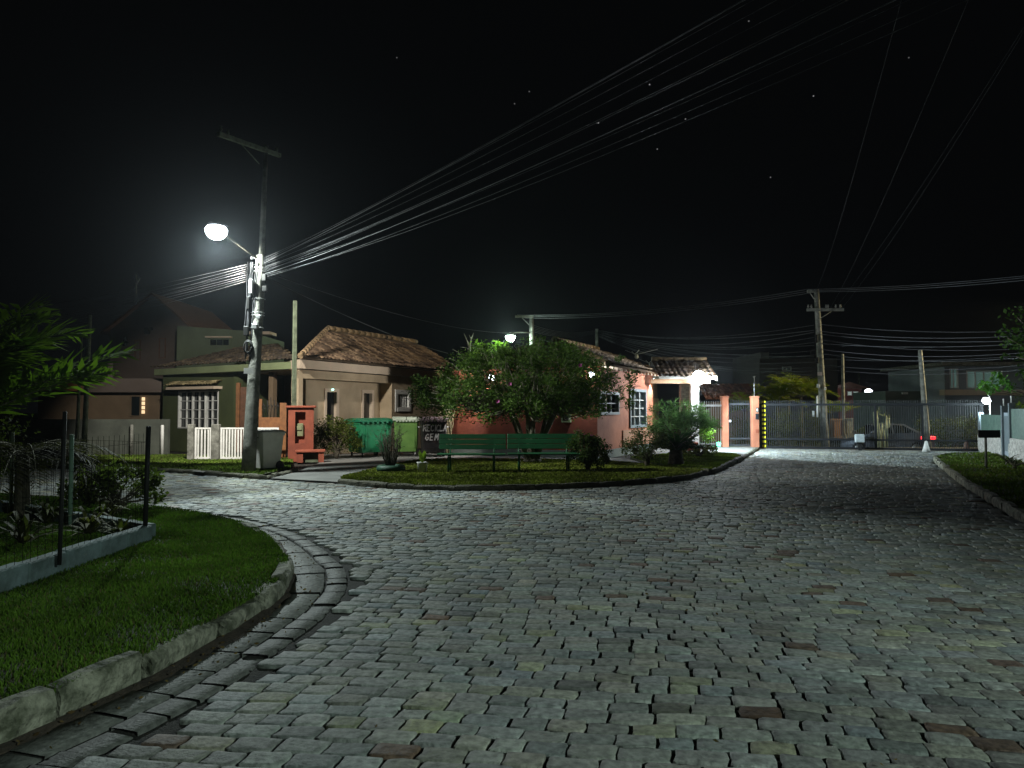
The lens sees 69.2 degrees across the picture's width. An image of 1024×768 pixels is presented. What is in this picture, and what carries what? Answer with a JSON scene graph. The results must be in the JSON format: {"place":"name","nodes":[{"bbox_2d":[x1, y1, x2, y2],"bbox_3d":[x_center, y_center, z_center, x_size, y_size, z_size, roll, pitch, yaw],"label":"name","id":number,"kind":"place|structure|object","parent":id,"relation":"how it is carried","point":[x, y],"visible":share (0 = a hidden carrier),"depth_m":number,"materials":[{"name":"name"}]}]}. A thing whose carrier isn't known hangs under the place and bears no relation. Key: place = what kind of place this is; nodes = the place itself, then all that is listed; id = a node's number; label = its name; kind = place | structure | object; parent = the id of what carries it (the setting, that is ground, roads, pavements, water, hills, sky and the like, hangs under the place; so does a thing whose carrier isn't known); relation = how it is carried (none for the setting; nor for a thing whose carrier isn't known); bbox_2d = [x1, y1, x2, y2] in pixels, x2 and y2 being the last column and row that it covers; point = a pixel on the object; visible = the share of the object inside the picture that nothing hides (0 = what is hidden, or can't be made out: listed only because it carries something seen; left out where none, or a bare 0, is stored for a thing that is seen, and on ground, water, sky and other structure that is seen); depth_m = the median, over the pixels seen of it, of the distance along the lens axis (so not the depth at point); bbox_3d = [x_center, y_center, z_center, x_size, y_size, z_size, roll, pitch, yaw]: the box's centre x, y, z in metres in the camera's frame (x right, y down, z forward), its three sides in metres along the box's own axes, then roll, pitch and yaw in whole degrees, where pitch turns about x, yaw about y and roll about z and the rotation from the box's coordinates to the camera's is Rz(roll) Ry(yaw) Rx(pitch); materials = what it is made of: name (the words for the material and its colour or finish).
{"place":"outdoors","nodes":[
{"label":"outdoors","id":0,"kind":"place"},
{"bbox_2d":[0,492,288,698],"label":"lawn","id":1,"kind":"structure","parent":0,"point":[106,634],"depth_m":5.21,"materials":[{"name":"plant"}]},
{"bbox_2d":[0,404,40,484],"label":"garden shrub","id":2,"kind":"object","parent":1,"relation":"on","point":[3,428],"visible":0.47,"depth_m":11.32,"materials":[{"name":"green plant"}]},
{"bbox_2d":[0,511,58,544],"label":"rosette plant","id":3,"kind":"object","parent":1,"relation":"on","point":[21,536],"visible":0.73,"depth_m":8.02,"materials":[{"name":"green plant"}]},
{"bbox_2d":[3,496,77,523],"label":"rosette plant","id":4,"kind":"object","parent":1,"relation":"on","point":[46,511],"visible":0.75,"depth_m":9.42,"materials":[{"name":"green plant"}]},
{"bbox_2d":[0,439,139,516],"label":"dead palm","id":5,"kind":"object","parent":1,"relation":"on","point":[21,494],"visible":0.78,"depth_m":10.07,"materials":[{"name":"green plant"}]},
{"bbox_2d":[0,293,140,414],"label":"garden palm","id":6,"kind":"object","parent":1,"relation":"on","point":[17,349],"visible":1,"depth_m":9.50,"materials":[{"name":"green plant"}]},
{"bbox_2d":[0,411,150,567],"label":"wire garden fence","id":7,"kind":"object","parent":1,"relation":"on","point":[71,439],"visible":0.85,"depth_m":8.14,"materials":[{"name":"black metal"}]},
{"bbox_2d":[0,500,155,592],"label":"garden wall","id":8,"kind":"structure","parent":1,"relation":"on","point":[12,575],"depth_m":7.02,"materials":[{"name":"grey concrete"}]},
{"bbox_2d":[41,506,117,535],"bbox_3d":[-4.983,1.601,8.668,0.895,0.326,0.873,0,-2,0],"label":"rosette plant","id":9,"kind":"object","parent":1,"relation":"on","point":[86,521],"visible":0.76,"depth_m":8.62,"materials":[{"name":"green plant"}]},
{"bbox_2d":[70,497,133,516],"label":"rosette plant","id":10,"kind":"object","parent":1,"relation":"on","point":[106,507],"visible":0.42,"depth_m":9.47,"materials":[{"name":"green plant"}]},
{"bbox_2d":[54,459,168,512],"bbox_3d":[-5.701,1.447,10.583,1.425,0.805,1.431,2,-2,-37],"label":"garden shrub","id":11,"kind":"object","parent":1,"relation":"on","point":[155,478],"visible":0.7,"depth_m":10.42,"materials":[{"name":"green plant"}]},
{"bbox_2d":[89,516,136,532],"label":"rosette plant","id":12,"kind":"object","parent":1,"relation":"on","point":[119,527],"visible":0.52,"depth_m":8.55,"materials":[{"name":"green plant"}]},
{"bbox_2d":[2,454,292,475],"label":"lawn","id":13,"kind":"structure","parent":0,"point":[270,473],"depth_m":20.40,"materials":[{"name":"plant"}]},
{"bbox_2d":[74,337,82,457],"bbox_3d":[-13.433,0.470,22.997,0.194,3.848,0.119,0,-2,0],"label":"utility pole","id":14,"kind":"object","parent":13,"relation":"on","point":[78,407],"visible":0.64,"depth_m":22.95,"materials":[{"name":"grey concrete"}]},
{"bbox_2d":[80,315,91,462],"bbox_3d":[-12.054,0.181,21.006,0.247,4.292,0.163,0,-2,0],"label":"utility pole","id":15,"kind":"object","parent":13,"relation":"on","point":[84,435],"visible":0.64,"depth_m":20.95,"materials":[{"name":"grey concrete"}]},
{"bbox_2d":[187,424,278,459],"bbox_3d":[-8.341,1.751,22.233,2.707,1.093,0.200,0,-2,0],"label":"slatted fence","id":16,"kind":"object","parent":13,"relation":"on","point":[217,441],"visible":0.65,"depth_m":22.23,"materials":[{"name":"wood"}]},
{"bbox_2d":[205,125,280,471],"bbox_3d":[-6.743,-2.013,18.321,1.163,8.369,2.471,-1,-2,25],"label":"lamp pole","id":17,"kind":"object","parent":13,"relation":"on","point":[257,288],"visible":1,"depth_m":18.34,"materials":[{"name":"concrete"}]},
{"bbox_2d":[273,0,743,258],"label":"overhead cable","id":18,"kind":"object","parent":17,"relation":"attached to","point":[546,111],"visible":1,"depth_m":8.89,"materials":[{"name":"black rubber"}]},
{"bbox_2d":[263,0,775,261],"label":"overhead cable","id":19,"kind":"object","parent":17,"relation":"attached to","point":[566,112],"visible":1,"depth_m":8.56,"materials":[{"name":"black rubber"}]},
{"bbox_2d":[266,0,841,266],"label":"overhead cable","id":20,"kind":"object","parent":17,"relation":"attached to","point":[615,111],"visible":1,"depth_m":7.89,"materials":[{"name":"black rubber"}]},
{"bbox_2d":[265,0,894,273],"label":"overhead cable","id":21,"kind":"object","parent":17,"relation":"attached to","point":[638,118],"visible":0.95,"depth_m":7.56,"materials":[{"name":"black rubber"}]},
{"bbox_2d":[265,0,907,269],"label":"overhead cable","id":22,"kind":"object","parent":17,"relation":"attached to","point":[661,112],"visible":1,"depth_m":7.27,"materials":[{"name":"black rubber"}]},
{"bbox_2d":[270,0,939,275],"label":"overhead cable","id":23,"kind":"object","parent":17,"relation":"attached to","point":[669,119],"visible":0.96,"depth_m":7.21,"materials":[{"name":"black rubber"}]},
{"bbox_2d":[266,0,966,274],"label":"overhead cable","id":24,"kind":"object","parent":17,"relation":"attached to","point":[684,121],"visible":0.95,"depth_m":6.99,"materials":[{"name":"black rubber"}]},
{"bbox_2d":[256,429,285,468],"bbox_3d":[-6.150,1.655,18.703,0.620,1.000,0.783,-1,-2,36],"label":"wheelie bin","id":25,"kind":"object","parent":13,"relation":"on","point":[269,447],"visible":0.86,"depth_m":18.46,"materials":[{"name":"grey plastic"}]},
{"bbox_2d":[259,397,286,457],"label":"wooden gate","id":26,"kind":"structure","parent":13,"relation":"on","point":[280,422],"depth_m":22.98,"materials":[{"name":"orange wood"}]},
{"bbox_2d":[291,301,296,462],"bbox_3d":[-6.634,-0.083,22.616,0.124,4.925,0.124,-2,-3,45],"label":"utility pole","id":27,"kind":"object","parent":13,"relation":"on","point":[294,370],"visible":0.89,"depth_m":22.60,"materials":[{"name":"grey concrete"}]},
{"bbox_2d":[0,413,820,444],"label":"ground","id":28,"kind":"structure","parent":0,"point":[29,416],"depth_m":197.01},
{"bbox_2d":[100,274,231,377],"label":"gabled house","id":29,"kind":"structure","parent":28,"relation":"on","point":[152,331],"depth_m":38.11,"materials":[{"name":"brown wood"}]},
{"bbox_2d":[730,415,759,443],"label":"street hedge","id":30,"kind":"object","parent":28,"relation":"on","point":[745,430],"visible":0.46,"depth_m":32.54,"materials":[{"name":"green plant"}]},
{"bbox_2d":[759,407,828,446],"bbox_3d":[12.566,2.101,33.633,3.550,2.218,1.499,0,-2,0],"label":"street hedge","id":31,"kind":"object","parent":28,"relation":"on","point":[780,429],"visible":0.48,"depth_m":33.52,"materials":[{"name":"green plant"}]},
{"bbox_2d":[841,354,845,434],"bbox_3d":[15.838,0.915,35.489,0.184,4.716,0.184,0,-2,0],"label":"utility pole","id":32,"kind":"object","parent":28,"relation":"on","point":[843,394],"visible":0.77,"depth_m":35.45,"materials":[{"name":"concrete"}]},
{"bbox_2d":[873,408,894,446],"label":"tall cactus","id":33,"kind":"object","parent":28,"relation":"on","point":[885,443],"visible":0.59,"depth_m":33.12,"materials":[{"name":"green plant"}]},
{"bbox_2d":[918,350,931,446],"bbox_3d":[18.068,0.742,32.494,0.504,4.474,0.280,0,-2,0],"label":"utility pole","id":34,"kind":"object","parent":28,"relation":"on","point":[922,384],"visible":0.67,"depth_m":32.42,"materials":[{"name":"concrete"}]},
{"bbox_2d":[853,362,1023,446],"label":"pale house","id":35,"kind":"structure","parent":28,"relation":"on","point":[949,385],"depth_m":40.14,"materials":[{"name":"paint"}]},
{"bbox_2d":[949,368,958,387],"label":"window","id":36,"kind":"structure","parent":35,"relation":"in","point":[954,374],"depth_m":40.07,"materials":[{"name":"grey glass"}]},
{"bbox_2d":[966,371,1002,387],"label":"window","id":37,"kind":"structure","parent":35,"relation":"in","point":[972,379],"depth_m":40.13,"materials":[{"name":"grey glass"}]},
{"bbox_2d":[912,413,977,446],"bbox_3d":[20.236,2.340,34.429,3.498,2.022,1.483,0,-2,0],"label":"street hedge","id":38,"kind":"object","parent":28,"relation":"on","point":[960,427],"visible":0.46,"depth_m":34.33,"materials":[{"name":"green plant"}]},
{"bbox_2d":[994,305,1023,387],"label":"broadleaf tree","id":39,"kind":"object","parent":28,"relation":"on","point":[1020,337],"visible":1,"depth_m":23.31,"materials":[{"name":"green plant"}]},
{"bbox_2d":[270,453,639,483],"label":"driveway","id":40,"kind":"structure","parent":0,"point":[330,469],"depth_m":21.24,"materials":[{"name":"concrete"}]},
{"bbox_2d":[286,406,324,462],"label":"meter pillar","id":41,"kind":"structure","parent":40,"relation":"on","point":[301,450],"depth_m":22.40,"materials":[{"name":"paint"}]},
{"bbox_2d":[314,414,364,458],"bbox_3d":[-5.553,1.669,23.663,1.734,1.464,1.121,0,-2,0],"label":"shrub","id":42,"kind":"object","parent":40,"relation":"on","point":[335,432],"visible":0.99,"depth_m":23.56,"materials":[{"name":"green plant"}]},
{"bbox_2d":[345,418,393,456],"bbox_3d":[-4.793,1.785,24.951,1.460,1.288,1.106,2,-3,-41],"label":"rubbish container","id":43,"kind":"object","parent":40,"relation":"on","point":[367,428],"visible":0.77,"depth_m":24.51,"materials":[{"name":"green plastic"}]},
{"bbox_2d":[392,417,418,455],"bbox_3d":[-3.619,1.779,25.351,1.020,1.328,0.956,0,-2,-10],"label":"rubbish container","id":44,"kind":"object","parent":40,"relation":"on","point":[409,437],"visible":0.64,"depth_m":24.98,"materials":[{"name":"green plastic"}]},
{"bbox_2d":[418,417,448,456],"bbox_3d":[-2.654,1.768,25.051,1.040,1.328,0.956,0,-2,-12],"label":"rubbish container","id":45,"kind":"object","parent":40,"relation":"on","point":[429,440],"visible":0.73,"depth_m":24.66,"materials":[{"name":"plastic"}]},
{"bbox_2d":[0,447,1023,767],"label":"road","id":46,"kind":"structure","parent":0,"point":[504,629],"depth_m":5.39,"materials":[{"name":"stone"}]},
{"bbox_2d":[0,419,169,454],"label":"boundary wall","id":47,"kind":"structure","parent":46,"relation":"on","point":[98,429],"depth_m":24.46,"materials":[{"name":"grey paint"}]},
{"bbox_2d":[32,363,162,418],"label":"flat roofed house","id":48,"kind":"structure","parent":46,"relation":"on","point":[133,398],"depth_m":29.98,"materials":[{"name":"brown paint"}]},
{"bbox_2d":[130,396,140,416],"bbox_3d":[-15.195,0.890,29.972,0.420,0.847,0.060,0,-2,0],"label":"window","id":49,"kind":"structure","parent":48,"relation":"in","point":[135,401],"depth_m":29.97,"materials":[{"name":"black glass"}]},
{"bbox_2d":[3,464,258,478],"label":"kerb","id":50,"kind":"structure","parent":46,"relation":"on","point":[217,473],"depth_m":18.23,"materials":[{"name":"grey concrete"}]},
{"bbox_2d":[0,493,294,743],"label":"kerb","id":51,"kind":"structure","parent":46,"relation":"on","point":[24,712],"depth_m":4.21,"materials":[{"name":"concrete"}]},
{"bbox_2d":[0,514,346,767],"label":"gutter","id":52,"kind":"object","parent":46,"relation":"on","point":[62,738],"visible":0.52,"depth_m":4.37,"materials":[{"name":"stone"}]},
{"bbox_2d":[0,540,295,754],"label":"gutter dirt","id":53,"kind":"structure","parent":52,"relation":"on","point":[238,633],"depth_m":4.49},
{"bbox_2d":[150,343,313,453],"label":"olive house","id":54,"kind":"structure","parent":46,"relation":"on","point":[206,396],"depth_m":27.81,"materials":[{"name":"green paint"}]},
{"bbox_2d":[178,390,218,427],"bbox_3d":[-11.732,0.964,27.843,2.414,1.413,0.150,-1,-2,32],"label":"window","id":55,"kind":"structure","parent":54,"relation":"in","point":[199,408],"depth_m":27.89,"materials":[{"name":"white paint"}]},
{"bbox_2d":[240,387,246,449],"bbox_3d":[-9.344,1.255,26.230,0.520,2.300,0.085,0,-2,0],"label":"door","id":56,"kind":"structure","parent":54,"relation":"in","point":[243,390],"depth_m":26.21,"materials":[{"name":"brown wood"}]},
{"bbox_2d":[256,468,297,479],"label":"kerb","id":57,"kind":"structure","parent":46,"relation":"on","point":[265,477],"depth_m":17.34,"materials":[{"name":"grey concrete"}]},
{"bbox_2d":[260,325,451,453],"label":"beige house","id":58,"kind":"structure","parent":46,"relation":"on","point":[353,373],"depth_m":27.73,"materials":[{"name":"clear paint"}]},
{"bbox_2d":[324,388,338,429],"bbox_3d":[-6.446,0.959,26.359,0.170,1.600,0.803,-1,-2,25],"label":"window","id":59,"kind":"structure","parent":58,"relation":"in","point":[331,397],"depth_m":26.48,"materials":[{"name":"beige glass"}]},
{"bbox_2d":[361,390,373,417],"bbox_3d":[-5.543,1.026,28.310,0.170,1.600,0.773,-1,-2,25],"label":"window","id":60,"kind":"structure","parent":58,"relation":"in","point":[367,396],"depth_m":28.46,"materials":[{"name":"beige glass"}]},
{"bbox_2d":[395,390,410,410],"bbox_3d":[-4.373,0.663,29.543,0.170,0.853,1.121,-1,-2,25],"label":"window","id":61,"kind":"structure","parent":58,"relation":"in","point":[401,404],"depth_m":29.57,"materials":[{"name":"white paint"}]},
{"bbox_2d":[16,467,956,765],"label":"fallen leaves","id":62,"kind":"object","parent":46,"relation":"on","point":[298,609],"visible":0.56,"depth_m":4.93,"materials":[{"name":"brown plant"}]},
{"bbox_2d":[338,470,707,491],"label":"kerb","id":63,"kind":"structure","parent":46,"relation":"on","point":[499,488],"depth_m":15.05,"materials":[{"name":"grey concrete"}]},
{"bbox_2d":[436,336,716,458],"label":"guardhouse","id":64,"kind":"structure","parent":46,"relation":"on","point":[614,427],"depth_m":26.01,"materials":[{"name":"paint"}]},
{"bbox_2d":[600,392,619,414],"bbox_3d":[3.187,0.638,24.645,0.170,0.761,1.984,-1,-2,26],"label":"window","id":65,"kind":"structure","parent":64,"relation":"in","point":[613,403],"depth_m":25.18,"materials":[{"name":"white paint"}]},
{"bbox_2d":[629,388,646,427],"bbox_3d":[4.619,0.902,27.573,0.200,1.425,2.087,-1,-2,26],"label":"window","id":66,"kind":"structure","parent":64,"relation":"in","point":[637,415],"depth_m":27.84,"materials":[{"name":"white paint"}]},
{"bbox_2d":[678,456,743,474],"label":"kerb","id":67,"kind":"structure","parent":46,"relation":"on","point":[721,467],"depth_m":19.87,"materials":[{"name":"grey concrete"}]},
{"bbox_2d":[759,400,982,451],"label":"sliding gate","id":68,"kind":"structure","parent":46,"relation":"on","point":[860,439],"depth_m":28.99,"materials":[{"name":"grey metal"}]},
{"bbox_2d":[933,452,1023,522],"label":"kerb","id":69,"kind":"structure","parent":46,"relation":"on","point":[1010,508],"depth_m":13.26,"materials":[{"name":"concrete"}]},
{"bbox_2d":[977,396,1023,461],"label":"split stone wall","id":70,"kind":"structure","parent":46,"relation":"on","point":[1009,425],"depth_m":23.32,"materials":[{"name":"grey paint"}]},
{"bbox_2d":[0,0,1023,413],"label":"sky","id":71,"kind":"structure","parent":0,"point":[115,167],"materials":[{"name":"black"}]},
{"bbox_2d":[340,457,703,485],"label":"lawn","id":72,"kind":"structure","parent":0,"point":[477,484],"depth_m":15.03,"materials":[{"name":"plant"}]},
{"bbox_2d":[374,422,406,471],"bbox_3d":[-2.972,1.488,18.040,0.882,1.279,0.872,1,-2,-27],"label":"tyre planter","id":73,"kind":"object","parent":72,"relation":"on","point":[390,464],"visible":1,"depth_m":17.92,"materials":[{"name":"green plant"}]},
{"bbox_2d":[437,434,505,471],"bbox_3d":[-0.967,1.670,17.896,1.630,0.905,0.651,0,-2,1],"label":"park bench","id":74,"kind":"object","parent":72,"relation":"on","point":[472,441],"visible":0.95,"depth_m":18.12,"materials":[{"name":"green paint"}]},
{"bbox_2d":[401,334,646,461],"bbox_3d":[0.407,0.418,21.519,7.103,3.740,5.077,0,-2,0],"label":"azalea tree","id":75,"kind":"object","parent":72,"relation":"on","point":[519,388],"visible":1,"depth_m":20.59,"materials":[{"name":"green plant"}]},
{"bbox_2d":[507,434,579,470],"bbox_3d":[0.764,1.678,18.130,1.746,0.905,0.651,0,-2,-2],"label":"park bench","id":76,"kind":"object","parent":72,"relation":"on","point":[533,441],"visible":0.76,"depth_m":18.35,"materials":[{"name":"green paint"}]},
{"bbox_2d":[563,427,612,469],"bbox_3d":[1.864,1.600,18.267,1.197,1.097,1.205,1,-2,-35],"label":"flowering bush","id":77,"kind":"object","parent":72,"relation":"on","point":[591,449],"visible":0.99,"depth_m":17.99,"materials":[{"name":"green plant"}]},
{"bbox_2d":[618,421,674,465],"bbox_3d":[3.549,1.590,19.600,1.388,1.204,1.381,1,-2,-24],"label":"round bush","id":78,"kind":"object","parent":72,"relation":"on","point":[637,450],"visible":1,"depth_m":19.48,"materials":[{"name":"green plant"}]},
{"bbox_2d":[630,457,706,464],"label":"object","id":79,"kind":"structure","parent":0,"point":[632,458],"depth_m":22.36,"materials":[{"name":"plant"}]},
{"bbox_2d":[652,430,704,464],"bbox_3d":[4.506,1.727,20.238,1.472,0.944,1.547,-2,-3,42],"label":"sago palm","id":80,"kind":"object","parent":79,"relation":"on","point":[679,443],"visible":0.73,"depth_m":20.06,"materials":[{"name":"green plant"}]},
{"bbox_2d":[642,397,723,453],"bbox_3d":[5.604,1.421,24.791,2.695,2.004,2.529,0,-2,0],"label":"feathery shrub","id":81,"kind":"object","parent":79,"relation":"on","point":[682,421],"visible":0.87,"depth_m":24.49,"materials":[{"name":"green plant"}]},
{"bbox_2d":[630,452,740,468],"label":"grass","id":82,"kind":"structure","parent":79,"relation":"on","point":[710,462],"depth_m":21.78,"materials":[{"name":"green plant"}]},
{"bbox_2d":[682,443,718,456],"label":"hedge","id":83,"kind":"object","parent":79,"relation":"on","point":[698,452],"visible":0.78,"depth_m":23.43,"materials":[{"name":"green plant"}]},
{"bbox_2d":[650,446,754,455],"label":"pavement","id":84,"kind":"structure","parent":0,"point":[741,450],"depth_m":27.52,"materials":[{"name":"concrete"}]},
{"bbox_2d":[699,401,721,445],"bbox_3d":[8.078,1.619,30.262,0.938,1.840,0.040,0,-2,0],"label":"bar fence","id":85,"kind":"object","parent":84,"relation":"on","point":[711,443],"visible":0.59,"depth_m":30.26,"materials":[{"name":"grey metal"}]},
{"bbox_2d":[720,396,728,446],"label":"gate pillar","id":86,"kind":"structure","parent":84,"relation":"on","point":[724,400],"depth_m":30.11,"materials":[{"name":"orange paint"}]},
{"bbox_2d":[729,400,750,445],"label":"pedestrian gate","id":87,"kind":"structure","parent":84,"relation":"on","point":[741,438],"depth_m":30.20,"materials":[{"name":"grey metal"}]},
{"bbox_2d":[749,376,758,446],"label":"gate pillar","id":88,"kind":"structure","parent":84,"relation":"on","point":[754,415],"depth_m":29.91,"materials":[{"name":"paint"}]},
{"bbox_2d":[699,383,759,443],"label":"red roofed house","id":89,"kind":"structure","parent":0,"point":[713,391],"depth_m":46.38,"materials":[{"name":"ceramic"}]},
{"bbox_2d":[733,352,837,440],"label":"dark block","id":90,"kind":"structure","parent":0,"point":[796,364],"depth_m":50.06,"materials":[{"name":"white paint"}]},
{"bbox_2d":[838,382,871,434],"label":"reddish house","id":91,"kind":"structure","parent":0,"point":[851,388],"depth_m":57.96,"materials":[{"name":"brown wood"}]},
{"bbox_2d":[937,451,1023,508],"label":"lawn","id":92,"kind":"structure","parent":0,"point":[1014,496],"depth_m":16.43,"materials":[{"name":"plant"}]},
{"bbox_2d":[978,430,1000,467],"bbox_3d":[12.143,1.653,18.894,0.558,0.959,0.060,0,-2,0],"label":"sign post","id":93,"kind":"object","parent":92,"relation":"on","point":[985,434],"visible":0.96,"depth_m":18.88,"materials":[{"name":"metal"}]},
{"bbox_2d":[976,371,1023,396],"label":"young tree","id":94,"kind":"object","parent":92,"relation":"on","point":[987,388],"visible":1,"depth_m":25.02,"materials":[{"name":"green plant"}]},
{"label":"street","id":95,"kind":"structure","parent":0,"visible":0},
{"bbox_2d":[176,326,283,367],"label":"sage house","id":96,"kind":"structure","parent":95,"relation":"on","point":[194,341],"depth_m":36.09,"materials":[{"name":"green paint"}]},
{"bbox_2d":[505,315,533,344],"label":"utility pole","id":97,"kind":"object","parent":95,"relation":"on","point":[510,336],"visible":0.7,"depth_m":44.02,"materials":[{"name":"concrete"}]},
{"bbox_2d":[729,388,773,442],"bbox_3d":[11.381,1.768,35.906,2.669,3.142,2.445,0,-2,0],"label":"areca palm","id":98,"kind":"object","parent":95,"relation":"on","point":[736,399],"visible":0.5,"depth_m":35.71,"materials":[{"name":"green plant"}]},
{"bbox_2d":[749,382,806,445],"bbox_3d":[13.228,1.541,36.810,2.819,3.657,3.060,-1,-2,23],"label":"areca palm","id":99,"kind":"object","parent":95,"relation":"on","point":[776,394],"visible":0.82,"depth_m":36.78,"materials":[{"name":"green plant"}]},
{"bbox_2d":[762,374,815,440],"bbox_3d":[14.619,1.438,38.850,2.844,4.003,2.880,0,-2,0],"label":"areca palm","id":100,"kind":"object","parent":95,"relation":"on","point":[776,380],"visible":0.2,"depth_m":39.00,"materials":[{"name":"green plant"}]},
{"bbox_2d":[763,372,837,446],"bbox_3d":[14.290,1.346,36.449,3.026,4.022,2.624,1,-2,-18],"label":"areca palm","id":101,"kind":"object","parent":95,"relation":"on","point":[804,388],"visible":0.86,"depth_m":36.21,"materials":[{"name":"green plant"}]},
{"bbox_2d":[806,289,843,446],"bbox_3d":[13.897,-0.624,32.944,1.618,7.234,0.565,0,-2,0],"label":"utility pole","id":102,"kind":"object","parent":95,"relation":"on","point":[819,358],"visible":0.97,"depth_m":32.90,"materials":[{"name":"concrete"}]},
{"bbox_2d":[829,423,935,446],"bbox_3d":[16.908,2.525,34.233,4.308,1.427,1.860,0,-2,0],"label":"parked car","id":103,"kind":"object","parent":95,"relation":"on","point":[870,431],"visible":0.44,"depth_m":33.41,"materials":[{"name":"black metal"}]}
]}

